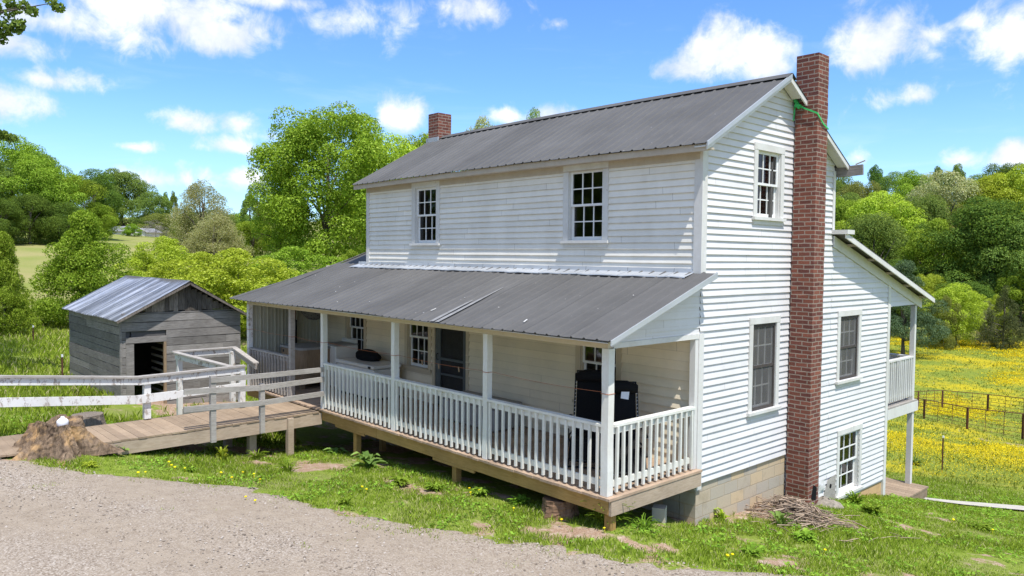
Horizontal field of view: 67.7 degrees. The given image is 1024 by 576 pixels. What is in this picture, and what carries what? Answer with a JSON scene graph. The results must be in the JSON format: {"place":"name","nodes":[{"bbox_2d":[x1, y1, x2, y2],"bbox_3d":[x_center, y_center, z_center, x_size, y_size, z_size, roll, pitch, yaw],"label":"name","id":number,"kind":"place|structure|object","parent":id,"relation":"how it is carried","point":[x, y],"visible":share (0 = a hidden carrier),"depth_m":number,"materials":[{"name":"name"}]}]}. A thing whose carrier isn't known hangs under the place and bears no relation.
{"place":"outdoors","nodes":[
{"label":"outdoors","id":0,"kind":"place"},
{"bbox_2d":[0,310,299,443],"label":"rough grass","id":1,"kind":"structure","parent":0,"point":[40,348],"depth_m":21.41,"materials":[{"name":"green plant"}]},
{"bbox_2d":[0,458,802,575],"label":"driveway","id":2,"kind":"structure","parent":0,"point":[435,557],"depth_m":9.28,"materials":[{"name":"beige gravel"}]},
{"bbox_2d":[0,217,1023,575],"bbox_3d":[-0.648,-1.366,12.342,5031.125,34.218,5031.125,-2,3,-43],"label":"ground","id":3,"kind":"structure","parent":0,"point":[324,433],"depth_m":15.11,"materials":[{"name":"green plant"}]},
{"bbox_2d":[0,158,16,201],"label":"tree","id":4,"kind":"object","parent":3,"relation":"on","point":[5,194],"visible":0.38,"depth_m":90.22,"materials":[{"name":"green plant"}]},
{"bbox_2d":[0,198,31,243],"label":"tree","id":5,"kind":"object","parent":3,"relation":"on","point":[9,208],"visible":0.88,"depth_m":82.98,"materials":[{"name":"green plant"}]},
{"bbox_2d":[0,230,41,333],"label":"sapling","id":6,"kind":"object","parent":3,"relation":"on","point":[14,303],"visible":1,"depth_m":30.57,"materials":[{"name":"green plant"}]},
{"bbox_2d":[0,134,60,232],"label":"tree","id":7,"kind":"object","parent":3,"relation":"on","point":[7,155],"visible":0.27,"depth_m":92.65,"materials":[{"name":"green plant"}]},
{"bbox_2d":[0,0,65,143],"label":"overhanging tree","id":8,"kind":"object","parent":3,"relation":"on","point":[14,26],"visible":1,"depth_m":19.83,"materials":[{"name":"green plant"}]},
{"bbox_2d":[0,193,66,244],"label":"tree","id":9,"kind":"object","parent":3,"relation":"on","point":[25,200],"visible":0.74,"depth_m":86.46,"materials":[{"name":"green plant"}]},
{"bbox_2d":[5,151,72,222],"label":"tree","id":10,"kind":"object","parent":3,"relation":"on","point":[49,157],"visible":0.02,"depth_m":118.68,"materials":[{"name":"green plant"}]},
{"bbox_2d":[0,153,86,242],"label":"tree","id":11,"kind":"object","parent":3,"relation":"on","point":[37,173],"visible":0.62,"depth_m":89.92,"materials":[{"name":"green plant"}]},
{"bbox_2d":[33,200,88,244],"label":"tree","id":12,"kind":"object","parent":3,"relation":"on","point":[61,208],"visible":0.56,"depth_m":89.31,"materials":[{"name":"green plant"}]},
{"bbox_2d":[12,414,124,464],"bbox_3d":[-7.660,2.480,12.866,1.806,0.649,2.070,-2,3,-43],"label":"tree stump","id":13,"kind":"object","parent":3,"relation":"on","point":[51,439],"visible":0.95,"depth_m":12.51,"materials":[{"name":"brown wood"}]},
{"bbox_2d":[45,175,118,236],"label":"tree","id":14,"kind":"object","parent":3,"relation":"on","point":[91,190],"visible":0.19,"depth_m":96.45,"materials":[{"name":"green plant"}]},
{"bbox_2d":[25,209,143,326],"bbox_3d":[-19.375,-0.816,34.961,5.446,5.581,5.251,2,3,23],"label":"sapling","id":15,"kind":"object","parent":3,"relation":"on","point":[80,270],"visible":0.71,"depth_m":34.10,"materials":[{"name":"green plant"}]},
{"bbox_2d":[71,411,106,426],"bbox_3d":[-8.224,2.585,14.770,0.722,0.307,0.718,-2,3,-43],"label":"tree stump","id":16,"kind":"object","parent":3,"relation":"on","point":[93,418],"visible":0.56,"depth_m":14.65,"materials":[{"name":"beige wood"}]},
{"bbox_2d":[78,201,121,241],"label":"tree","id":17,"kind":"object","parent":3,"relation":"on","point":[108,223],"visible":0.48,"depth_m":97.41,"materials":[{"name":"green plant"}]},
{"bbox_2d":[74,168,130,234],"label":"tree","id":18,"kind":"object","parent":3,"relation":"on","point":[104,180],"visible":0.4,"depth_m":108.61,"materials":[{"name":"green plant"}]},
{"bbox_2d":[84,167,164,226],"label":"tree","id":19,"kind":"object","parent":3,"relation":"on","point":[135,187],"visible":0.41,"depth_m":150.34,"materials":[{"name":"green plant"}]},
{"bbox_2d":[120,223,142,235],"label":"round bush","id":20,"kind":"object","parent":3,"relation":"on","point":[127,230],"visible":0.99,"depth_m":125.60,"materials":[{"name":"green plant"}]},
{"bbox_2d":[110,226,161,236],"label":"house","id":21,"kind":"structure","parent":3,"relation":"on","point":[146,233],"depth_m":133.61,"materials":[{"name":"white"}]},
{"bbox_2d":[109,236,196,278],"bbox_3d":[-19.963,-0.972,43.666,5.941,4.045,4.854,1,3,22],"label":"sapling","id":22,"kind":"object","parent":3,"relation":"on","point":[140,262],"visible":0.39,"depth_m":43.09,"materials":[{"name":"green plant"}]},
{"bbox_2d":[127,191,180,234],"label":"tree","id":23,"kind":"object","parent":3,"relation":"on","point":[159,200],"visible":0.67,"depth_m":147.34,"materials":[{"name":"green plant"}]},
{"bbox_2d":[62,275,246,403],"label":"shed","id":24,"kind":"structure","parent":3,"relation":"on","point":[126,325],"depth_m":20.83,"materials":[{"name":"grey wood"}]},
{"bbox_2d":[135,213,175,235],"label":"tree","id":25,"kind":"object","parent":3,"relation":"on","point":[158,217],"visible":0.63,"depth_m":143.96,"materials":[{"name":"green plant"}]},
{"bbox_2d":[0,346,323,457],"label":"ramp","id":26,"kind":"structure","parent":3,"relation":"on","point":[212,421],"depth_m":14.70,"materials":[{"name":"brown wood"}]},
{"bbox_2d":[167,204,197,246],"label":"tree","id":27,"kind":"object","parent":3,"relation":"on","point":[183,225],"visible":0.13,"depth_m":72.83,"materials":[{"name":"green plant"}]},
{"bbox_2d":[144,251,256,300],"bbox_3d":[-15.876,0.027,38.893,5.158,3.819,6.312,1,3,19],"label":"shrub","id":28,"kind":"object","parent":3,"relation":"on","point":[204,256],"visible":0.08,"depth_m":37.98,"materials":[{"name":"green plant"}]},
{"bbox_2d":[159,179,245,256],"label":"tree","id":29,"kind":"object","parent":3,"relation":"on","point":[193,196],"visible":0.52,"depth_m":69.78,"materials":[{"name":"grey plant"}]},
{"bbox_2d":[180,213,253,260],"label":"tree","id":30,"kind":"object","parent":3,"relation":"on","point":[221,223],"visible":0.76,"depth_m":66.03,"materials":[{"name":"green plant"}]},
{"bbox_2d":[170,247,299,336],"bbox_3d":[-13.247,0.235,36.764,6.479,4.398,7.930,1,2,9],"label":"shrub","id":31,"kind":"object","parent":3,"relation":"on","point":[209,280],"visible":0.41,"depth_m":35.62,"materials":[{"name":"green plant"}]},
{"bbox_2d":[237,193,259,248],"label":"tree","id":32,"kind":"object","parent":3,"relation":"on","point":[244,216],"visible":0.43,"depth_m":93.62,"materials":[{"name":"green plant"}]},
{"bbox_2d":[226,221,281,256],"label":"tree","id":33,"kind":"object","parent":3,"relation":"on","point":[243,226],"visible":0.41,"depth_m":79.02,"materials":[{"name":"green plant"}]},
{"bbox_2d":[247,168,304,259],"bbox_3d":[-19.265,-5.900,62.886,4.608,8.681,5.255,0,2,-13],"label":"maple tree","id":34,"kind":"object","parent":3,"relation":"on","point":[272,247],"visible":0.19,"depth_m":62.02,"materials":[{"name":"green plant"}]},
{"bbox_2d":[224,246,343,316],"bbox_3d":[-12.183,-0.221,42.352,7.391,4.274,6.039,-1,3,-41],"label":"shrub","id":35,"kind":"object","parent":3,"relation":"on","point":[295,253],"visible":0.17,"depth_m":42.13,"materials":[{"name":"green plant"}]},
{"bbox_2d":[274,458,300,471],"bbox_3d":[-3.927,3.128,13.384,0.459,0.220,0.483,-2,3,-43],"label":"weed","id":36,"kind":"object","parent":3,"relation":"on","point":[286,467],"visible":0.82,"depth_m":13.39,"materials":[{"name":"green plant"}]},
{"bbox_2d":[245,101,403,264],"bbox_3d":[-14.172,-7.786,59.886,14.340,12.765,11.746,2,3,24],"label":"maple tree","id":37,"kind":"object","parent":3,"relation":"on","point":[307,140],"visible":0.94,"depth_m":57.08,"materials":[{"name":"green plant"}]},
{"bbox_2d":[351,451,387,467],"bbox_3d":[-2.684,3.148,14.044,0.605,0.315,0.686,-2,3,-43],"label":"weed","id":38,"kind":"object","parent":3,"relation":"on","point":[367,458],"visible":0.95,"depth_m":13.99,"materials":[{"name":"green plant"}]},
{"bbox_2d":[337,132,426,243],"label":"tree","id":39,"kind":"object","parent":3,"relation":"on","point":[401,147],"visible":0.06,"depth_m":70.17,"materials":[{"name":"green plant"}]},
{"bbox_2d":[387,476,410,485],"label":"weed","id":40,"kind":"object","parent":3,"relation":"on","point":[399,480],"visible":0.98,"depth_m":12.56,"materials":[{"name":"green plant"}]},
{"bbox_2d":[387,132,460,189],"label":"tree","id":41,"kind":"object","parent":3,"relation":"on","point":[419,142],"visible":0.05,"depth_m":76.08,"materials":[{"name":"green plant"}]},
{"bbox_2d":[463,486,491,495],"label":"weed","id":42,"kind":"object","parent":3,"relation":"on","point":[475,491],"visible":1,"depth_m":12.05,"materials":[{"name":"green plant"}]},
{"bbox_2d":[466,115,494,130],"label":"tree","id":43,"kind":"object","parent":3,"relation":"on","point":[480,120],"visible":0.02,"depth_m":86.08,"materials":[{"name":"green plant"}]},
{"bbox_2d":[0,410,1023,575],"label":"lawn grass","id":44,"kind":"structure","parent":3,"relation":"on","point":[238,467],"depth_m":11.69,"materials":[{"name":"green plant"}]},
{"bbox_2d":[508,494,531,505],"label":"weed","id":45,"kind":"object","parent":3,"relation":"on","point":[521,499],"visible":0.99,"depth_m":11.57,"materials":[{"name":"green plant"}]},
{"bbox_2d":[541,494,579,521],"bbox_3d":[0.675,3.209,11.143,0.604,0.338,0.601,1,3,20],"label":"tree stump","id":46,"kind":"object","parent":3,"relation":"on","point":[554,506],"visible":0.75,"depth_m":10.91,"materials":[{"name":"brown wood"}]},
{"bbox_2d":[230,52,934,530],"bbox_3d":[1.571,0.350,17.830,11.480,9.460,12.498,-2,3,-43],"label":"farmhouse","id":47,"kind":"object","parent":3,"relation":"on","point":[710,280],"visible":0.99,"depth_m":13.24,"materials":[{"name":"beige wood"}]},
{"bbox_2d":[280,342,330,388],"bbox_3d":[-5.019,1.892,18.649,0.860,0.985,1.110,-2,3,-43],"label":"cabinet","id":48,"kind":"object","parent":47,"relation":"on","point":[307,355],"visible":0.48,"depth_m":18.18,"materials":[{"name":"brown wood"}]},
{"bbox_2d":[328,337,357,386],"bbox_3d":[-4.228,1.808,18.747,0.640,1.100,0.690,-2,3,-43],"label":"washing machine","id":49,"kind":"object","parent":47,"relation":"on","point":[337,351],"visible":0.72,"depth_m":18.48,"materials":[{"name":"white metal"}]},
{"bbox_2d":[345,316,366,350],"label":"window","id":50,"kind":"structure","parent":47,"relation":"in","point":[349,326],"depth_m":18.98,"materials":[{"name":"paint"}]},
{"bbox_2d":[336,357,400,401],"bbox_3d":[-3.297,2.059,17.433,0.757,0.785,1.620,-2,3,-43],"label":"chest freezer","id":51,"kind":"object","parent":47,"relation":"on","point":[383,367],"visible":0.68,"depth_m":16.97,"materials":[{"name":"white metal"}]},
{"bbox_2d":[356,349,381,361],"bbox_3d":[-3.329,1.540,17.645,0.412,0.255,0.910,-2,3,-43],"label":"duffel bag","id":52,"kind":"object","parent":51,"relation":"on","point":[367,355],"visible":0.99,"depth_m":17.41,"materials":[{"name":"black fabric"}]},
{"bbox_2d":[402,324,431,375],"bbox_3d":[-2.054,1.103,16.938,0.195,1.560,1.060,-2,3,-43],"label":"window","id":53,"kind":"structure","parent":47,"relation":"in","point":[408,329],"depth_m":17.07,"materials":[{"name":"paint"}]},
{"bbox_2d":[409,180,440,248],"bbox_3d":[-1.849,-1.580,16.632,0.195,1.450,1.070,-2,3,-43],"label":"window","id":54,"kind":"structure","parent":47,"relation":"in","point":[417,243],"depth_m":16.72,"materials":[{"name":"paint"}]},
{"bbox_2d":[254,329,614,394],"bbox_3d":[-2.541,1.258,14.381,0.136,0.117,11.442,-2,3,-43],"label":"clothesline","id":55,"kind":"object","parent":47,"relation":"attached to","point":[447,365],"visible":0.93,"depth_m":12.99,"materials":[{"name":"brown fabric"}]},
{"bbox_2d":[435,328,465,403],"bbox_3d":[-1.303,1.507,16.072,0.099,2.000,1.040,-2,3,-43],"label":"screen door","id":56,"kind":"structure","parent":47,"relation":"in","point":[450,344],"depth_m":16.10,"materials":[{"name":"black wood"}]},
{"bbox_2d":[439,390,521,431],"bbox_3d":[-0.617,2.340,14.611,0.740,0.470,1.640,-2,3,-43],"label":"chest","id":57,"kind":"object","parent":47,"relation":"on","point":[493,413],"visible":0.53,"depth_m":14.26,"materials":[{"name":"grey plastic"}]},
{"bbox_2d":[567,369,601,468],"bbox_3d":[1.201,2.027,11.972,0.675,1.376,1.086,1,2,12],"label":"folding recliner","id":58,"kind":"object","parent":47,"relation":"on","point":[587,402],"visible":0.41,"depth_m":12.33,"materials":[{"name":"fabric"}]},
{"bbox_2d":[560,161,608,247],"bbox_3d":[1.298,-1.432,13.211,0.195,1.460,1.090,-2,3,-43],"label":"window","id":59,"kind":"structure","parent":47,"relation":"in","point":[569,205],"depth_m":13.29,"materials":[{"name":"paint"}]},
{"bbox_2d":[572,345,621,405],"bbox_3d":[1.502,1.308,13.075,0.195,1.580,1.090,-2,3,-43],"label":"window","id":60,"kind":"structure","parent":47,"relation":"in","point":[581,362],"depth_m":13.33,"materials":[{"name":"paint"}]},
{"bbox_2d":[601,380,648,480],"bbox_3d":[1.650,2.092,11.345,0.675,1.306,1.086,1,2,2],"label":"folding recliner","id":61,"kind":"object","parent":47,"relation":"on","point":[625,396],"visible":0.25,"depth_m":11.68,"materials":[{"name":"fabric"}]},
{"bbox_2d":[742,315,780,419],"bbox_3d":[4.224,1.326,12.911,1.050,1.690,0.195,-2,3,-43],"label":"window","id":62,"kind":"structure","parent":47,"relation":"in","point":[764,332],"depth_m":12.90,"materials":[{"name":"paint"}]},
{"bbox_2d":[751,142,786,225],"bbox_3d":[4.271,-1.722,12.801,1.040,1.330,0.195,-2,3,-43],"label":"window","id":63,"kind":"structure","parent":47,"relation":"in","point":[778,153],"depth_m":12.88,"materials":[{"name":"paint"}]},
{"bbox_2d":[793,99,828,129],"bbox_3d":[5.162,-3.031,13.087,0.325,0.585,0.652,-30,31,-85],"label":"ratchet strap","id":64,"kind":"object","parent":47,"relation":"attached to","point":[797,105],"visible":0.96,"depth_m":13.13,"materials":[{"name":"green fabric"}]},
{"bbox_2d":[829,309,862,387],"bbox_3d":[6.595,1.175,15.167,1.120,1.490,0.315,-2,3,-43],"label":"window","id":65,"kind":"structure","parent":47,"relation":"in","point":[849,325],"depth_m":15.12,"materials":[{"name":"paint"}]},
{"bbox_2d":[835,423,862,499],"bbox_3d":[6.724,3.487,15.320,1.180,1.420,0.195,-2,3,-43],"label":"window","id":66,"kind":"structure","parent":47,"relation":"in","point":[855,437],"depth_m":15.47,"materials":[{"name":"paint"}]},
{"bbox_2d":[580,500,633,524],"bbox_3d":[1.311,3.085,10.497,0.717,0.418,0.768,-2,3,-43],"label":"weed","id":67,"kind":"object","parent":3,"relation":"on","point":[600,516],"visible":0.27,"depth_m":10.47,"materials":[{"name":"green plant"}]},
{"bbox_2d":[627,512,660,529],"bbox_3d":[1.810,3.256,10.559,0.444,0.202,0.407,0,2,-4],"label":"weed","id":68,"kind":"object","parent":3,"relation":"on","point":[643,524],"visible":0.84,"depth_m":10.55,"materials":[{"name":"green plant"}]},
{"bbox_2d":[652,504,666,522],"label":"concrete block","id":69,"kind":"structure","parent":3,"relation":"on","point":[659,511],"depth_m":11.28,"materials":[{"name":"grey concrete"}]},
{"bbox_2d":[737,544,763,556],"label":"weed","id":70,"kind":"object","parent":3,"relation":"on","point":[749,549],"visible":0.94,"depth_m":9.98,"materials":[{"name":"green plant"}]},
{"bbox_2d":[768,511,793,524],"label":"weed","id":71,"kind":"object","parent":3,"relation":"on","point":[779,517],"visible":0.91,"depth_m":11.94,"materials":[{"name":"green plant"}]},
{"bbox_2d":[789,528,818,541],"bbox_3d":[4.316,3.646,11.195,0.385,0.124,0.448,0,2,-8],"label":"weed","id":72,"kind":"object","parent":3,"relation":"on","point":[805,534],"visible":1,"depth_m":11.19,"materials":[{"name":"green plant"}]},
{"bbox_2d":[744,494,912,542],"bbox_3d":[4.691,3.623,12.231,2.193,0.434,3.081,-2,3,-43],"label":"brush pile","id":73,"kind":"object","parent":3,"relation":"on","point":[798,508],"visible":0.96,"depth_m":12.19,"materials":[{"name":"brown wood"}]},
{"bbox_2d":[836,176,859,194],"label":"tree","id":74,"kind":"object","parent":3,"relation":"on","point":[840,183],"visible":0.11,"depth_m":185.74,"materials":[{"name":"green plant"}]},
{"bbox_2d":[835,197,862,229],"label":"tree","id":75,"kind":"object","parent":3,"relation":"on","point":[842,206],"visible":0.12,"depth_m":134.74,"materials":[{"name":"green plant"}]},
{"bbox_2d":[844,490,865,504],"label":"weed","id":76,"kind":"object","parent":3,"relation":"on","point":[853,498],"visible":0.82,"depth_m":14.59,"materials":[{"name":"green plant"}]},
{"bbox_2d":[836,180,883,200],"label":"tree","id":77,"kind":"object","parent":3,"relation":"on","point":[862,191],"visible":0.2,"depth_m":170.65,"materials":[{"name":"green plant"}]},
{"bbox_2d":[859,502,884,514],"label":"weed","id":78,"kind":"object","parent":3,"relation":"on","point":[870,507],"visible":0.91,"depth_m":13.45,"materials":[{"name":"green plant"}]},
{"bbox_2d":[867,164,884,191],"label":"tree","id":79,"kind":"object","parent":3,"relation":"on","point":[875,174],"visible":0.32,"depth_m":187.97,"materials":[{"name":"green plant"}]},
{"bbox_2d":[835,190,927,245],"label":"tree","id":80,"kind":"object","parent":3,"relation":"on","point":[874,206],"visible":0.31,"depth_m":128.51,"materials":[{"name":"green plant"}]},
{"bbox_2d":[866,243,904,260],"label":"tree","id":81,"kind":"object","parent":3,"relation":"on","point":[889,254],"visible":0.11,"depth_m":112.30,"materials":[{"name":"green plant"}]},
{"bbox_2d":[844,211,932,276],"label":"tree","id":82,"kind":"object","parent":3,"relation":"on","point":[867,231],"visible":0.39,"depth_m":108.35,"materials":[{"name":"green plant"}]},
{"bbox_2d":[875,171,905,200],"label":"tree","id":83,"kind":"object","parent":3,"relation":"on","point":[888,179],"visible":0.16,"depth_m":181.92,"materials":[{"name":"green plant"}]},
{"bbox_2d":[887,258,934,316],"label":"tree","id":84,"kind":"object","parent":3,"relation":"on","point":[892,264],"visible":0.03,"depth_m":102.43,"materials":[{"name":"green plant"}]},
{"bbox_2d":[891,169,931,198],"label":"tree","id":85,"kind":"object","parent":3,"relation":"on","point":[910,180],"visible":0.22,"depth_m":161.09,"materials":[{"name":"green plant"}]},
{"bbox_2d":[890,260,951,353],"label":"pine tree","id":86,"kind":"object","parent":3,"relation":"on","point":[900,327],"visible":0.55,"depth_m":73.81,"materials":[{"name":"green plant"}]},
{"bbox_2d":[895,194,955,237],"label":"tree","id":87,"kind":"object","parent":3,"relation":"on","point":[929,206],"visible":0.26,"depth_m":129.74,"materials":[{"name":"green plant"}]},
{"bbox_2d":[917,273,945,318],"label":"tree","id":88,"kind":"object","parent":3,"relation":"on","point":[931,283],"visible":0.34,"depth_m":97.52,"materials":[{"name":"green plant"}]},
{"bbox_2d":[898,218,968,315],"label":"tree","id":89,"kind":"object","parent":3,"relation":"on","point":[928,257],"visible":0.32,"depth_m":103.06,"materials":[{"name":"green plant"}]},
{"bbox_2d":[923,295,964,349],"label":"shrub","id":90,"kind":"object","parent":3,"relation":"on","point":[952,341],"visible":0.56,"depth_m":79.57,"materials":[{"name":"green plant"}]},
{"bbox_2d":[900,169,990,224],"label":"tree","id":91,"kind":"object","parent":3,"relation":"on","point":[959,189],"visible":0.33,"depth_m":135.38,"materials":[{"name":"green plant"}]},
{"bbox_2d":[924,399,967,428],"bbox_3d":[23.873,6.898,42.070,0.067,1.326,3.425,0,2,-7],"label":"corral fence","id":92,"kind":"object","parent":3,"relation":"on","point":[925,403],"visible":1,"depth_m":41.90,"materials":[{"name":"metal"}]},
{"bbox_2d":[918,283,988,345],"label":"tree","id":93,"kind":"object","parent":3,"relation":"on","point":[968,323],"visible":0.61,"depth_m":80.37,"materials":[{"name":"green plant"}]},
{"bbox_2d":[886,328,1023,492],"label":"meadow grass","id":94,"kind":"structure","parent":3,"relation":"on","point":[966,458],"depth_m":37.22,"materials":[{"name":"yellow plant"}]},
{"bbox_2d":[886,337,1023,483],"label":"buttercup flowers","id":95,"kind":"object","parent":3,"relation":"on","point":[990,445],"visible":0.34,"depth_m":35.62,"materials":[{"name":"yellow plant"}]},
{"bbox_2d":[935,281,995,329],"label":"tree","id":96,"kind":"object","parent":3,"relation":"on","point":[980,289],"visible":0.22,"depth_m":93.25,"materials":[{"name":"green plant"}]},
{"bbox_2d":[910,195,1023,301],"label":"tree","id":97,"kind":"object","parent":3,"relation":"on","point":[989,218],"visible":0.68,"depth_m":97.75,"materials":[{"name":"green plant"}]},
{"bbox_2d":[957,172,1023,212],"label":"tree","id":98,"kind":"object","parent":3,"relation":"on","point":[988,187],"visible":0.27,"depth_m":132.65,"materials":[{"name":"green plant"}]},
{"bbox_2d":[974,294,1013,340],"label":"shrub","id":99,"kind":"object","parent":3,"relation":"on","point":[994,299],"visible":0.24,"depth_m":83.53,"materials":[{"name":"green plant"}]},
{"bbox_2d":[967,407,1022,438],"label":"corral fence","id":100,"kind":"object","parent":3,"relation":"on","point":[968,420],"visible":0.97,"depth_m":39.49,"materials":[{"name":"metal"}]},
{"bbox_2d":[974,285,1023,349],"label":"cedar tree","id":101,"kind":"object","parent":3,"relation":"on","point":[993,338],"visible":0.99,"depth_m":78.76,"materials":[{"name":"green plant"}]},
{"bbox_2d":[974,214,1023,315],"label":"tree","id":102,"kind":"object","parent":3,"relation":"on","point":[1017,265],"visible":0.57,"depth_m":93.78,"materials":[{"name":"green plant"}]},
{"bbox_2d":[982,162,1023,187],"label":"tree","id":103,"kind":"object","parent":3,"relation":"on","point":[1005,169],"visible":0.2,"depth_m":175.07,"materials":[{"name":"green plant"}]},
{"bbox_2d":[989,269,1023,326],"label":"tree","id":104,"kind":"object","parent":3,"relation":"on","point":[1001,282],"visible":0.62,"depth_m":92.94,"materials":[{"name":"green plant"}]},
{"bbox_2d":[993,164,1023,219],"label":"tree","id":105,"kind":"object","parent":3,"relation":"on","point":[1019,183],"visible":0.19,"depth_m":131.19,"materials":[{"name":"green plant"}]},
{"bbox_2d":[0,0,1023,221],"label":"sky","id":106,"kind":"structure","parent":0,"point":[173,94],"materials":[{"name":"blue"}]},
{"bbox_2d":[925,497,1023,509],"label":"path","id":107,"kind":"structure","parent":0,"point":[1018,507],"depth_m":17.43,"materials":[{"name":"concrete"}]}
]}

